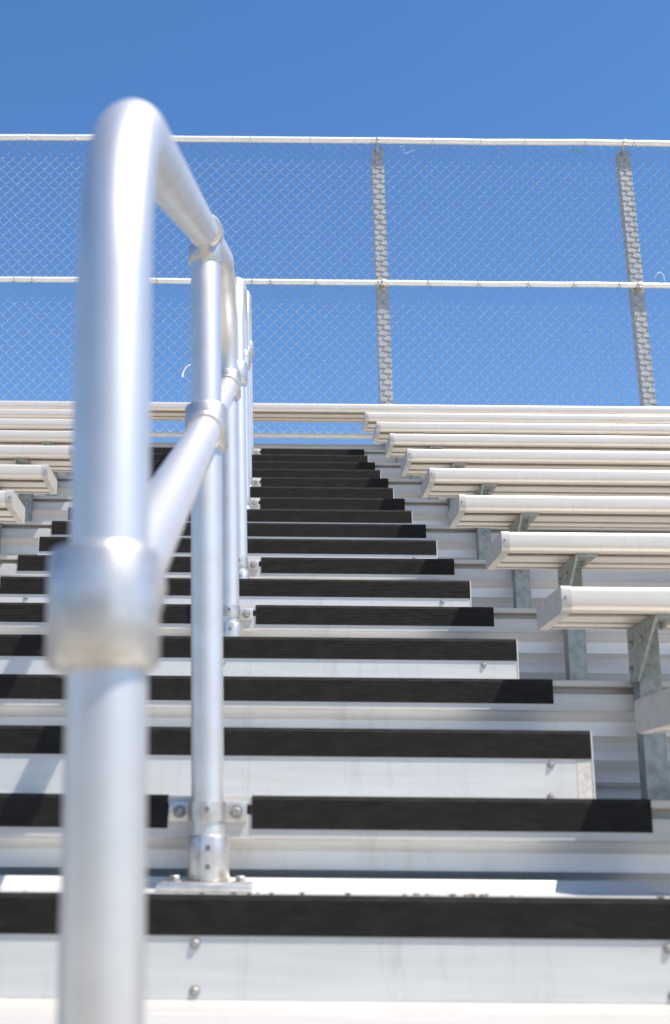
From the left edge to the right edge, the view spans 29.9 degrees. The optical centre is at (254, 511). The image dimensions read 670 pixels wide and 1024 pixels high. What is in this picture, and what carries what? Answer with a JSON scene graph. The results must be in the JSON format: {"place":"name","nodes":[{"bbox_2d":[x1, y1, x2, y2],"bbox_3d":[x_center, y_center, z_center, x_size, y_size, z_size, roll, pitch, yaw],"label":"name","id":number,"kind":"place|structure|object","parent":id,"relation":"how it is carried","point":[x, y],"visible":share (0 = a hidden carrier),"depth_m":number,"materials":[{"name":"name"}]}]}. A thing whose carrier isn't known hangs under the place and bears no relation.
{"place":"outdoors","nodes":[
{"label":"outdoors","id":0,"kind":"place"},
{"bbox_2d":[0,0,669,444],"label":"sky","id":1,"kind":"structure","parent":0,"point":[464,69],"materials":[{"name":"blue"}]},
{"bbox_2d":[24,890,664,897],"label":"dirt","id":2,"kind":"structure","parent":0,"point":[451,894],"depth_m":1.68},
{"bbox_3d":[-0.008,0.876,0.953,9.200,0.274,0.656,1,-15,0],"label":"bleacher tier","id":3,"kind":"object","parent":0,"visible":0},
{"bbox_2d":[0,997,669,1023],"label":"bleacher tier","id":4,"kind":"object","parent":3,"relation":"on","point":[157,1011],"visible":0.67,"depth_m":1.52,"materials":[{"name":"metal"}]},
{"bbox_2d":[0,875,669,1003],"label":"half step","id":5,"kind":"object","parent":4,"relation":"on","point":[536,941],"visible":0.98,"depth_m":1.65,"materials":[{"name":"metal"}]},
{"bbox_2d":[0,793,669,892],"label":"bleacher tier","id":6,"kind":"object","parent":4,"relation":"on","point":[496,838],"visible":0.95,"depth_m":1.99,"materials":[{"name":"metal"}]},
{"bbox_2d":[0,725,595,798],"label":"half step","id":7,"kind":"object","parent":6,"relation":"on","point":[410,762],"visible":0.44,"depth_m":2.31,"materials":[{"name":"metal"}]},
{"bbox_2d":[0,674,669,798],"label":"bleacher tier","id":8,"kind":"object","parent":6,"relation":"on","point":[603,712],"visible":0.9,"depth_m":2.65,"materials":[{"name":"metal"}]},
{"bbox_2d":[0,634,518,678],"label":"half step","id":9,"kind":"object","parent":8,"relation":"on","point":[361,657],"visible":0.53,"depth_m":2.97,"materials":[{"name":"metal"}]},
{"bbox_2d":[0,602,669,680],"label":"bleacher tier","id":10,"kind":"object","parent":8,"relation":"on","point":[541,654],"visible":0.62,"depth_m":3.31,"materials":[{"name":"metal"}]},
{"bbox_2d":[0,490,24,523],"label":"bench","id":11,"kind":"object","parent":10,"relation":"on","point":[12,508],"visible":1,"depth_m":3.86,"materials":[{"name":"metal"}]},
{"bbox_2d":[0,576,471,606],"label":"half step","id":12,"kind":"object","parent":10,"relation":"on","point":[255,592],"visible":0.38,"depth_m":3.63,"materials":[{"name":"metal"}]},
{"bbox_2d":[235,277,258,578],"bbox_3d":[-0.039,-0.325,4.640,0.142,1.526,1.406,1,-15,0],"label":"handrail","id":13,"kind":"object","parent":12,"relation":"on","point":[245,503],"visible":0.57,"depth_m":4.07,"materials":[{"name":"metal"}]},
{"bbox_2d":[0,555,669,607],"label":"bleacher tier","id":14,"kind":"object","parent":10,"relation":"on","point":[492,588],"visible":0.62,"depth_m":3.96,"materials":[{"name":"metal"}]},
{"bbox_2d":[0,464,56,547],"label":"bench","id":15,"kind":"object","parent":14,"relation":"on","point":[29,479],"visible":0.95,"depth_m":4.51,"materials":[{"name":"metal"}]},
{"bbox_2d":[38,537,437,558],"bbox_3d":[-0.057,0.191,4.438,1.373,0.152,0.323,1,-15,0],"label":"half step","id":16,"kind":"object","parent":14,"relation":"on","point":[345,548],"visible":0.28,"depth_m":4.29,"materials":[{"name":"metal"}]},
{"bbox_2d":[0,521,669,559],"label":"bleacher tier","id":17,"kind":"object","parent":14,"relation":"on","point":[452,543],"visible":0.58,"depth_m":4.62,"materials":[{"name":"metal"}]},
{"bbox_2d":[0,445,71,520],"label":"bench","id":18,"kind":"object","parent":17,"relation":"on","point":[57,458],"visible":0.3,"depth_m":5.12,"materials":[{"name":"metal"}]},
{"bbox_2d":[17,495,448,524],"bbox_3d":[-0.002,0.154,5.569,9.200,0.274,0.656,1,-15,0],"label":"bleacher tier","id":19,"kind":"object","parent":17,"relation":"on","point":[424,511],"visible":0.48,"depth_m":5.28,"materials":[{"name":"metal"}]},
{"bbox_2d":[0,430,71,495],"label":"bench","id":20,"kind":"object","parent":19,"relation":"on","point":[31,437],"visible":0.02,"depth_m":5.77,"materials":[{"name":"metal"}]},
{"bbox_2d":[16,476,446,498],"bbox_3d":[-0.001,0.051,6.229,9.200,0.274,0.656,1,-15,0],"label":"bleacher tier","id":21,"kind":"object","parent":19,"relation":"on","point":[407,488],"visible":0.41,"depth_m":5.94,"materials":[{"name":"metal"}]},
{"bbox_2d":[0,418,72,475],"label":"bench","id":22,"kind":"object","parent":21,"relation":"on","point":[37,424],"visible":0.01,"depth_m":6.43,"materials":[{"name":"metal"}]},
{"bbox_2d":[58,460,424,478],"bbox_3d":[0.001,-0.052,6.888,9.200,0.274,0.656,1,-15,0],"label":"bleacher tier","id":23,"kind":"object","parent":21,"relation":"on","point":[390,470],"visible":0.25,"depth_m":6.60,"materials":[{"name":"metal"}]},
{"bbox_2d":[0,409,72,418],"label":"bench","id":24,"kind":"object","parent":23,"relation":"on","point":[39,413],"depth_m":7.09,"materials":[{"name":"metal"}]},
{"bbox_2d":[150,453,367,461],"bbox_3d":[-0.053,-0.221,7.076,1.374,0.152,0.323,1,-15,0],"label":"half step","id":25,"kind":"object","parent":23,"relation":"on","point":[297,458],"visible":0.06,"depth_m":6.93,"materials":[{"name":"metal"}]},
{"bbox_2d":[150,442,396,462],"bbox_3d":[0.003,-0.259,7.623,9.200,0.513,0.747,1,-15,0],"label":"bleacher tier","id":26,"kind":"object","parent":23,"relation":"on","point":[375,453],"visible":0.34,"depth_m":7.27,"materials":[{"name":"metal"}]},
{"bbox_2d":[0,401,669,449],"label":"bench","id":27,"kind":"object","parent":26,"relation":"on","point":[262,412],"visible":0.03,"depth_m":7.75,"materials":[{"name":"metal"}]},
{"bbox_2d":[362,412,669,462],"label":"bench","id":28,"kind":"object","parent":23,"relation":"on","point":[370,419],"visible":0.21,"depth_m":7.09,"materials":[{"name":"metal"}]},
{"bbox_2d":[150,468,380,477],"bbox_3d":[-0.052,-0.118,6.416,1.377,0.152,0.323,1,-15,0],"label":"half step","id":29,"kind":"object","parent":21,"relation":"on","point":[305,473],"visible":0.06,"depth_m":6.27,"materials":[{"name":"metal"}]},
{"bbox_2d":[373,421,669,478],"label":"bench","id":30,"kind":"object","parent":21,"relation":"on","point":[382,431],"visible":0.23,"depth_m":6.43,"materials":[{"name":"metal"}]},
{"bbox_2d":[250,487,393,497],"bbox_3d":[-0.057,-0.015,5.757,1.369,0.152,0.323,1,-15,0],"label":"half step","id":31,"kind":"object","parent":19,"relation":"on","point":[317,492],"visible":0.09,"depth_m":5.61,"materials":[{"name":"metal"}]},
{"bbox_2d":[247,290,259,486],"bbox_3d":[-0.027,-0.634,6.619,0.144,1.526,1.406,1,-15,0],"label":"handrail","id":32,"kind":"object","parent":31,"relation":"on","point":[256,482],"visible":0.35,"depth_m":6.11,"materials":[{"name":"metal"}]},
{"bbox_2d":[385,433,669,498],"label":"bench","id":33,"kind":"object","parent":19,"relation":"on","point":[398,445],"visible":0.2,"depth_m":5.77,"materials":[{"name":"metal"}]},
{"bbox_2d":[67,507,412,523],"bbox_3d":[-0.057,0.088,5.097,1.371,0.152,0.323,1,-15,0],"label":"half step","id":34,"kind":"object","parent":17,"relation":"on","point":[330,516],"visible":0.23,"depth_m":4.95,"materials":[{"name":"metal"}]},
{"bbox_2d":[401,449,669,509],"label":"bench","id":35,"kind":"object","parent":17,"relation":"on","point":[418,461],"visible":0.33,"depth_m":5.11,"materials":[{"name":"metal"}]},
{"bbox_2d":[421,468,669,559],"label":"bench","id":36,"kind":"object","parent":14,"relation":"on","point":[443,482],"visible":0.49,"depth_m":4.46,"materials":[{"name":"metal"}]},
{"bbox_2d":[448,494,669,607],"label":"bench","id":37,"kind":"object","parent":10,"relation":"on","point":[517,513],"visible":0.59,"depth_m":3.85,"materials":[{"name":"metal"}]},
{"bbox_2d":[485,531,669,680],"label":"bench","id":38,"kind":"object","parent":8,"relation":"on","point":[569,557],"visible":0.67,"depth_m":3.19,"materials":[{"name":"metal"}]},
{"bbox_2d":[536,586,669,800],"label":"bench","id":39,"kind":"object","parent":6,"relation":"on","point":[641,616],"visible":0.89,"depth_m":2.55,"materials":[{"name":"metal"}]},
{"bbox_2d":[634,687,669,733],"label":"bench","id":40,"kind":"object","parent":4,"relation":"on","point":[652,713],"visible":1,"depth_m":1.94,"materials":[{"name":"metal"}]},
{"label":"ground","id":41,"kind":"structure","parent":0,"visible":0},
{"bbox_2d":[0,134,669,444],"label":"chain link fence","id":42,"kind":"object","parent":41,"relation":"on","point":[635,285],"visible":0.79,"depth_m":8.29,"materials":[{"name":"grey metal"}]},
{"bbox_3d":[-0.063,0.810,0.481,1.374,0.152,0.323,1,-15,0],"label":"half step","id":43,"kind":"object","parent":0,"visible":0},
{"bbox_2d":[45,99,252,1023],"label":"handrail","id":44,"kind":"object","parent":43,"relation":"on","point":[109,563],"visible":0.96,"depth_m":0.82,"materials":[{"name":"metal"}]}
]}

